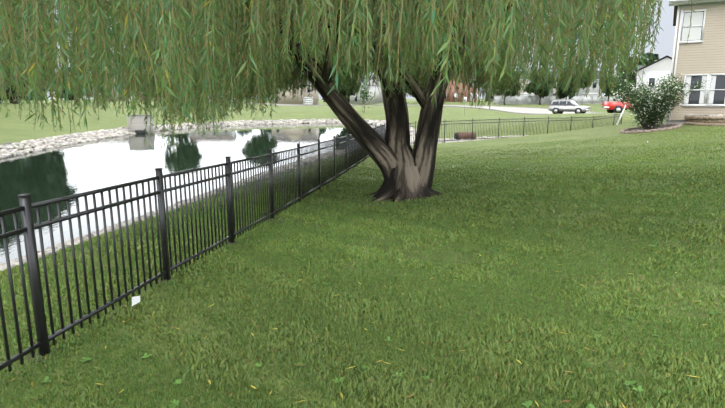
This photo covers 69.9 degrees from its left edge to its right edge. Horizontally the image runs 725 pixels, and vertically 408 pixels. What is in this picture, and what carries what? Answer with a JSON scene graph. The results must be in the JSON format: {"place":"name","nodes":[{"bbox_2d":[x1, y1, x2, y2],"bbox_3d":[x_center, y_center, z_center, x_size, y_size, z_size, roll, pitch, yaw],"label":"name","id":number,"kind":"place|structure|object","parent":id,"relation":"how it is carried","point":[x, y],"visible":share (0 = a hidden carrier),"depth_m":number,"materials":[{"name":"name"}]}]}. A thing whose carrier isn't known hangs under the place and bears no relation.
{"place":"outdoors","nodes":[
{"label":"outdoors","id":0,"kind":"place"},
{"bbox_2d":[0,123,385,262],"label":"pond water","id":1,"kind":"structure","parent":0,"point":[56,172],"depth_m":21.86,"materials":[{"name":"white liquid"}]},
{"bbox_2d":[270,80,318,104],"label":"house","id":2,"kind":"structure","parent":0,"point":[303,99],"depth_m":151.16,"materials":[{"name":"beige"}]},
{"bbox_2d":[40,0,675,98],"label":"sky","id":3,"kind":"structure","parent":0,"point":[664,46],"materials":[{"name":"white"}]},
{"bbox_2d":[0,99,724,407],"bbox_3d":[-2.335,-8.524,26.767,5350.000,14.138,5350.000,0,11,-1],"label":"ground","id":4,"kind":"structure","parent":0,"point":[14,128],"depth_m":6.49,"materials":[{"name":"green plant"}]},
{"bbox_2d":[0,32,23,102],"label":"tree line","id":5,"kind":"object","parent":4,"relation":"on","point":[7,92],"visible":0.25,"depth_m":70.81,"materials":[{"name":"green plant"}]},
{"bbox_2d":[2,0,58,103],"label":"tree line","id":6,"kind":"object","parent":4,"relation":"on","point":[15,100],"depth_m":86.06,"materials":[{"name":"green plant"}]},
{"bbox_2d":[52,68,73,99],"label":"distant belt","id":7,"kind":"object","parent":4,"relation":"on","point":[64,88],"visible":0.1,"depth_m":247.98,"materials":[{"name":"green plant"}]},
{"bbox_2d":[68,77,92,98],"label":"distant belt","id":8,"kind":"object","parent":4,"relation":"on","point":[83,90],"visible":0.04,"depth_m":250.35,"materials":[{"name":"green plant"}]},
{"bbox_2d":[92,74,144,100],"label":"house","id":9,"kind":"structure","parent":4,"relation":"on","point":[115,97],"depth_m":155.06,"materials":[{"name":"beige"}]},
{"bbox_2d":[131,296,139,325],"bbox_3d":[-1.982,0.960,4.534,0.097,0.320,0.009,-8,14,-34],"label":"marker flag","id":10,"kind":"object","parent":4,"relation":"on","point":[135,299],"visible":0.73,"depth_m":4.52,"materials":[{"name":"white plastic"}]},
{"bbox_2d":[126,115,154,133],"bbox_3d":[-18.619,-6.419,43.512,2.148,2.072,2.819,-3,12,-17],"label":"pond outlet riser","id":11,"kind":"object","parent":4,"relation":"on","point":[137,126],"visible":0.54,"depth_m":42.68,"materials":[{"name":"grey concrete"}]},
{"bbox_2d":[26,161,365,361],"bbox_3d":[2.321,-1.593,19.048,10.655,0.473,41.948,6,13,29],"label":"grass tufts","id":12,"kind":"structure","parent":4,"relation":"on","point":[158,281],"depth_m":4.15,"materials":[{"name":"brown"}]},
{"bbox_2d":[69,118,416,139],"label":"shore rocks","id":13,"kind":"object","parent":4,"relation":"on","point":[117,132],"visible":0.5,"depth_m":54.29,"materials":[{"name":"beige stone"}]},
{"bbox_2d":[0,132,528,271],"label":"shore rocks","id":14,"kind":"object","parent":4,"relation":"on","point":[7,150],"visible":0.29,"depth_m":25.24,"materials":[{"name":"grey stone"}]},
{"bbox_2d":[0,113,622,371],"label":"fence","id":15,"kind":"object","parent":4,"relation":"on","point":[353,148],"visible":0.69,"depth_m":5.68,"materials":[{"name":"black metal"}]},
{"bbox_2d":[0,0,694,201],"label":"willow","id":16,"kind":"object","parent":4,"relation":"on","point":[238,69],"depth_m":6.27,"materials":[{"name":"green plant"}]},
{"bbox_2d":[335,75,360,100],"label":"tree","id":17,"kind":"object","parent":4,"relation":"on","point":[352,88],"visible":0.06,"depth_m":128.86,"materials":[{"name":"green plant"}]},
{"bbox_2d":[10,151,719,407],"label":"fallen leaves","id":18,"kind":"object","parent":4,"relation":"on","point":[397,348],"visible":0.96,"depth_m":3.65,"materials":[{"name":"yellow plant"}]},
{"bbox_2d":[356,78,374,109],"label":"tree","id":19,"kind":"object","parent":4,"relation":"on","point":[364,95],"visible":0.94,"depth_m":70.21,"materials":[{"name":"green plant"}]},
{"bbox_2d":[350,77,382,103],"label":"house","id":20,"kind":"structure","parent":4,"relation":"on","point":[378,98],"depth_m":156.13,"materials":[{"name":"grey"}]},
{"bbox_2d":[41,181,717,407],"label":"lawn weeds","id":21,"kind":"object","parent":4,"relation":"on","point":[175,402],"visible":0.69,"depth_m":3.65,"materials":[{"name":"green plant"}]},
{"bbox_2d":[405,75,428,96],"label":"tree","id":22,"kind":"object","parent":4,"relation":"on","point":[406,87],"visible":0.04,"depth_m":108.44,"materials":[{"name":"green plant"}]},
{"bbox_2d":[455,132,475,139],"bbox_3d":[6.309,-4.305,33.177,1.900,0.585,0.950,-5,12,-23],"label":"culvert end","id":23,"kind":"object","parent":4,"relation":"on","point":[464,135],"visible":0.42,"depth_m":33.01,"materials":[{"name":"brown"}]},
{"bbox_2d":[494,73,520,104],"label":"street tree","id":24,"kind":"object","parent":4,"relation":"on","point":[513,92],"visible":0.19,"depth_m":108.06,"materials":[{"name":"green plant"}]},
{"bbox_2d":[485,71,535,100],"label":"house","id":25,"kind":"structure","parent":4,"relation":"on","point":[525,93],"depth_m":138.18,"materials":[{"name":"beige"}]},
{"bbox_2d":[525,71,556,104],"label":"street tree","id":26,"kind":"object","parent":4,"relation":"on","point":[546,91],"visible":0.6,"depth_m":108.50,"materials":[{"name":"green plant"}]},
{"bbox_2d":[493,95,620,104],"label":"vinyl privacy fence","id":27,"kind":"object","parent":4,"relation":"on","point":[527,99],"visible":0.4,"depth_m":112.29,"materials":[{"name":"grey plastic"}]},
{"bbox_2d":[555,73,576,98],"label":"street tree","id":28,"kind":"object","parent":4,"relation":"on","point":[561,94],"visible":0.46,"depth_m":107.53,"materials":[{"name":"green plant"}]},
{"bbox_2d":[548,99,590,113],"bbox_3d":[25.334,-11.874,63.527,4.540,1.818,2.200,8,14,36],"label":"station wagon","id":29,"kind":"object","parent":4,"relation":"on","point":[561,106],"visible":0.94,"depth_m":63.01,"materials":[{"name":"grey paint"}]},
{"bbox_2d":[548,71,603,95],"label":"house","id":30,"kind":"structure","parent":4,"relation":"on","point":[592,91],"depth_m":141.82,"materials":[{"name":"grey"}]},
{"bbox_2d":[570,68,592,87],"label":"tree","id":31,"kind":"object","parent":4,"relation":"on","point":[585,83],"visible":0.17,"depth_m":128.18,"materials":[{"name":"green plant"}]},
{"bbox_2d":[598,76,624,101],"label":"street tree","id":32,"kind":"object","parent":4,"relation":"on","point":[606,91],"visible":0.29,"depth_m":107.61,"materials":[{"name":"green plant"}]},
{"bbox_2d":[616,103,626,124],"bbox_3d":[16.577,-5.474,33.437,0.916,2.034,0.118,-2,11,-11],"label":"leaning marker pole","id":33,"kind":"object","parent":4,"relation":"on","point":[621,114],"visible":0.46,"depth_m":33.39,"materials":[{"name":"grey plastic"}]},
{"bbox_2d":[602,96,648,112],"bbox_3d":[31.185,-11.444,60.085,6.062,2.010,2.488,0,11,-1],"label":"car","id":34,"kind":"object","parent":4,"relation":"on","point":[610,107],"visible":0.31,"depth_m":59.33,"materials":[{"name":"red paint"}]},
{"bbox_2d":[618,52,658,86],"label":"tree","id":35,"kind":"object","parent":4,"relation":"on","point":[648,55],"visible":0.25,"depth_m":134.72,"materials":[{"name":"green plant"}]},
{"bbox_2d":[620,123,681,133],"bbox_3d":[13.272,-3.476,23.924,2.440,0.476,2.455,0,11,-1],"label":"edging","id":36,"kind":"object","parent":4,"relation":"on","point":[636,129],"visible":0.79,"depth_m":23.45,"materials":[{"name":"brown stone"}]},
{"bbox_2d":[635,56,671,101],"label":"white house","id":37,"kind":"structure","parent":4,"relation":"on","point":[659,69],"depth_m":79.91,"materials":[{"name":"grey"}]},
{"bbox_2d":[606,69,712,129],"bbox_3d":[13.268,-4.874,23.870,3.846,3.093,4.016,0,11,-1],"label":"shrub","id":38,"kind":"object","parent":4,"relation":"on","point":[673,94],"depth_m":23.43,"materials":[{"name":"green plant"}]},
{"bbox_2d":[665,0,724,123],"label":"house","id":39,"kind":"structure","parent":4,"relation":"on","point":[700,55],"depth_m":24.10,"materials":[{"name":"plastic"}]},
{"bbox_2d":[684,115,724,125],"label":"planter wall","id":40,"kind":"structure","parent":4,"relation":"on","point":[708,121],"depth_m":23.27,"materials":[{"name":"beige stone"}]},
{"bbox_2d":[242,102,635,114],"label":"street","id":41,"kind":"structure","parent":0,"point":[526,111],"depth_m":88.79,"materials":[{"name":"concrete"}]},
{"bbox_2d":[444,71,477,101],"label":"house","id":42,"kind":"structure","parent":0,"point":[451,96],"depth_m":133.50,"materials":[{"name":"brick"}]},
{"bbox_2d":[684,114,724,116],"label":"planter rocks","id":43,"kind":"object","parent":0,"point":[720,115],"visible":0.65,"depth_m":23.59,"materials":[{"name":"beige stone"}]}
]}

